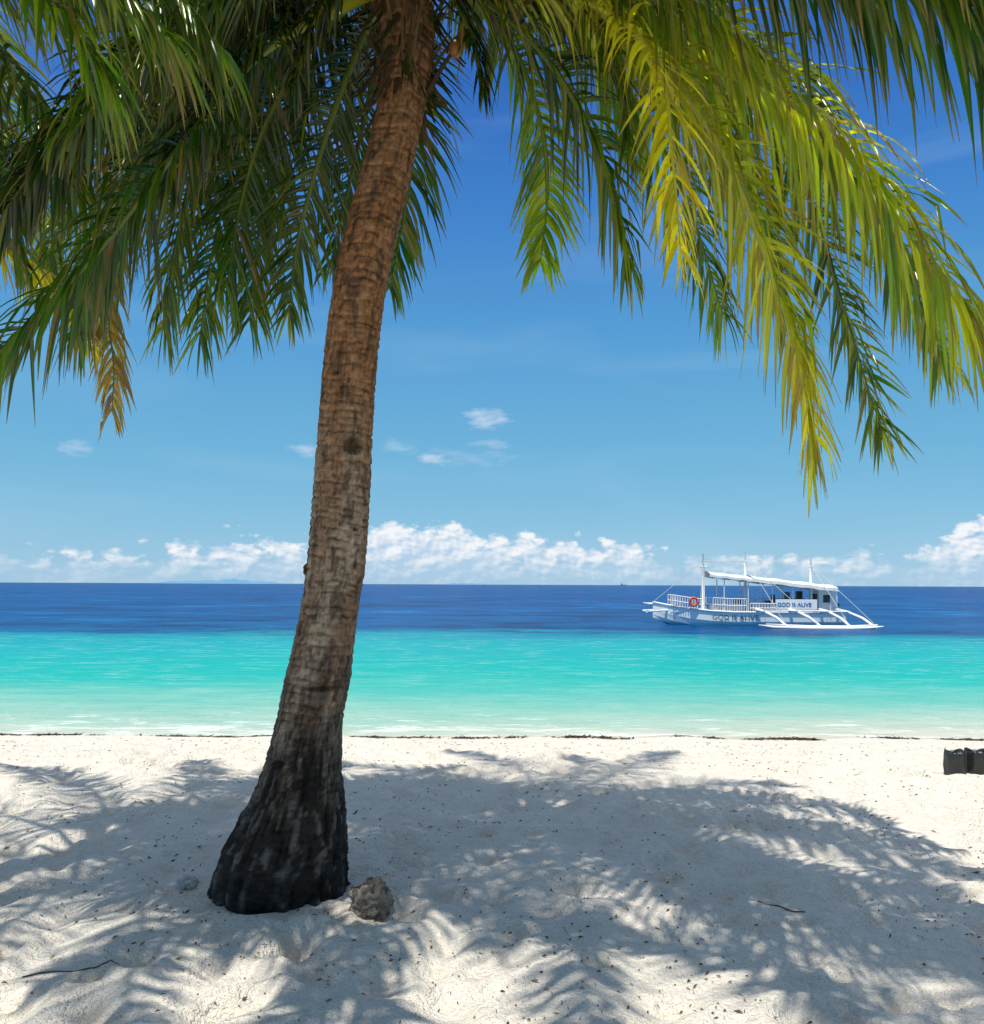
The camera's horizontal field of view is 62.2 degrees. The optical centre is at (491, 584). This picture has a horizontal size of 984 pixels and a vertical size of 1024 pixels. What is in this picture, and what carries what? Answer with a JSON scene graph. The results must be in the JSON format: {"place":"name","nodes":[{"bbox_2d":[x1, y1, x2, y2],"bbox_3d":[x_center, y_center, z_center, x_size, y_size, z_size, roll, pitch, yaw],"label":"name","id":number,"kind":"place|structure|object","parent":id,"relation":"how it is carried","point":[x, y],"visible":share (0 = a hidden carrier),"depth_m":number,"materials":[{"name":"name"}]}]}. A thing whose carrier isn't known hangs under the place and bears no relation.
{"place":"outdoors","nodes":[
{"label":"outdoors","id":0,"kind":"place"},
{"bbox_2d":[158,578,282,583],"bbox_3d":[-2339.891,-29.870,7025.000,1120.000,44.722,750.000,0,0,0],"label":"distant island","id":1,"kind":"structure","parent":0,"point":[230,581],"depth_m":6850.81,"materials":[{"name":"blue"}]},
{"bbox_2d":[443,583,487,584],"bbox_3d":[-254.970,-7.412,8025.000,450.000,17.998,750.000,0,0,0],"label":"distant island","id":2,"kind":"structure","parent":0,"point":[465,584],"depth_m":7836.77,"materials":[{"name":"blue"}]},
{"bbox_2d":[0,734,983,1023],"bbox_3d":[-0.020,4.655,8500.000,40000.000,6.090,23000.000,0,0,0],"label":"sand beach","id":3,"kind":"structure","parent":0,"point":[826,950],"depth_m":4.56,"materials":[{"name":"white sand"}]},
{"bbox_2d":[22,960,120,977],"bbox_3d":[-1.806,1.668,3.535,0.414,0.062,0.028,0,0,-12],"label":"driftwood twig","id":4,"kind":"object","parent":3,"relation":"on","point":[67,971],"visible":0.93,"depth_m":3.53,"materials":[{"name":"brown wood"}]},
{"bbox_2d":[0,0,255,374],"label":"palm tree","id":5,"kind":"object","parent":3,"relation":"on","point":[153,33],"visible":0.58,"depth_m":3.21,"materials":[{"name":"green plant"}]},
{"bbox_2d":[176,874,198,889],"bbox_3d":[-1.722,1.692,4.619,0.128,0.094,0.132,0,0,0],"label":"beach rock","id":6,"kind":"object","parent":3,"relation":"on","point":[185,881],"visible":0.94,"depth_m":4.59,"materials":[{"name":"grey stone"}]},
{"bbox_2d":[348,876,394,920],"bbox_3d":[-0.634,1.649,4.253,0.252,0.240,0.245,0,0,0],"label":"beach rock","id":7,"kind":"object","parent":3,"relation":"on","point":[371,897],"visible":0.91,"depth_m":4.18,"materials":[{"name":"grey stone"}]},
{"bbox_2d":[0,0,983,914],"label":"palm tree","id":8,"kind":"object","parent":3,"relation":"on","point":[704,74],"visible":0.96,"depth_m":4.37,"materials":[{"name":"green plant"}]},
{"bbox_2d":[0,732,983,740],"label":"seaweed wrack","id":9,"kind":"object","parent":3,"relation":"on","point":[603,737],"visible":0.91,"depth_m":11.26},
{"bbox_2d":[0,738,983,1023],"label":"beach litter","id":10,"kind":"object","parent":3,"relation":"on","point":[464,890],"visible":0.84,"depth_m":4.26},
{"bbox_2d":[757,901,804,911],"bbox_3d":[1.500,1.674,4.241,0.236,0.033,0.028,0,0,22],"label":"driftwood twig","id":11,"kind":"object","parent":3,"relation":"on","point":[781,907],"visible":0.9,"depth_m":4.23,"materials":[{"name":"brown wood"}]},
{"bbox_2d":[943,749,966,774],"bbox_3d":[4.313,1.676,7.598,0.197,0.279,0.196,0,0,0],"label":"black planter bag","id":12,"kind":"object","parent":3,"relation":"on","point":[955,761],"visible":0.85,"depth_m":7.53,"materials":[{"name":"plastic"}]},
{"bbox_2d":[964,747,983,774],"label":"black planter bag","id":13,"kind":"object","parent":3,"relation":"on","point":[975,761],"visible":0.72,"depth_m":7.55,"materials":[{"name":"plastic"}]},
{"bbox_2d":[0,582,983,738],"bbox_3d":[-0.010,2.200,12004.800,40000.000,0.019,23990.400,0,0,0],"label":"sea water","id":14,"kind":"structure","parent":0,"point":[187,659],"depth_m":22.75,"materials":[{"name":"teal liquid"}]},
{"bbox_2d":[642,551,883,628],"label":"outrigger boat","id":15,"kind":"object","parent":14,"relation":"on","point":[819,608],"visible":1,"depth_m":44.80,"materials":[{"name":"paint"}]},
{"bbox_2d":[0,0,983,586],"label":"sky","id":16,"kind":"structure","parent":0,"point":[535,437],"materials":[{"name":"blue"}]}
]}

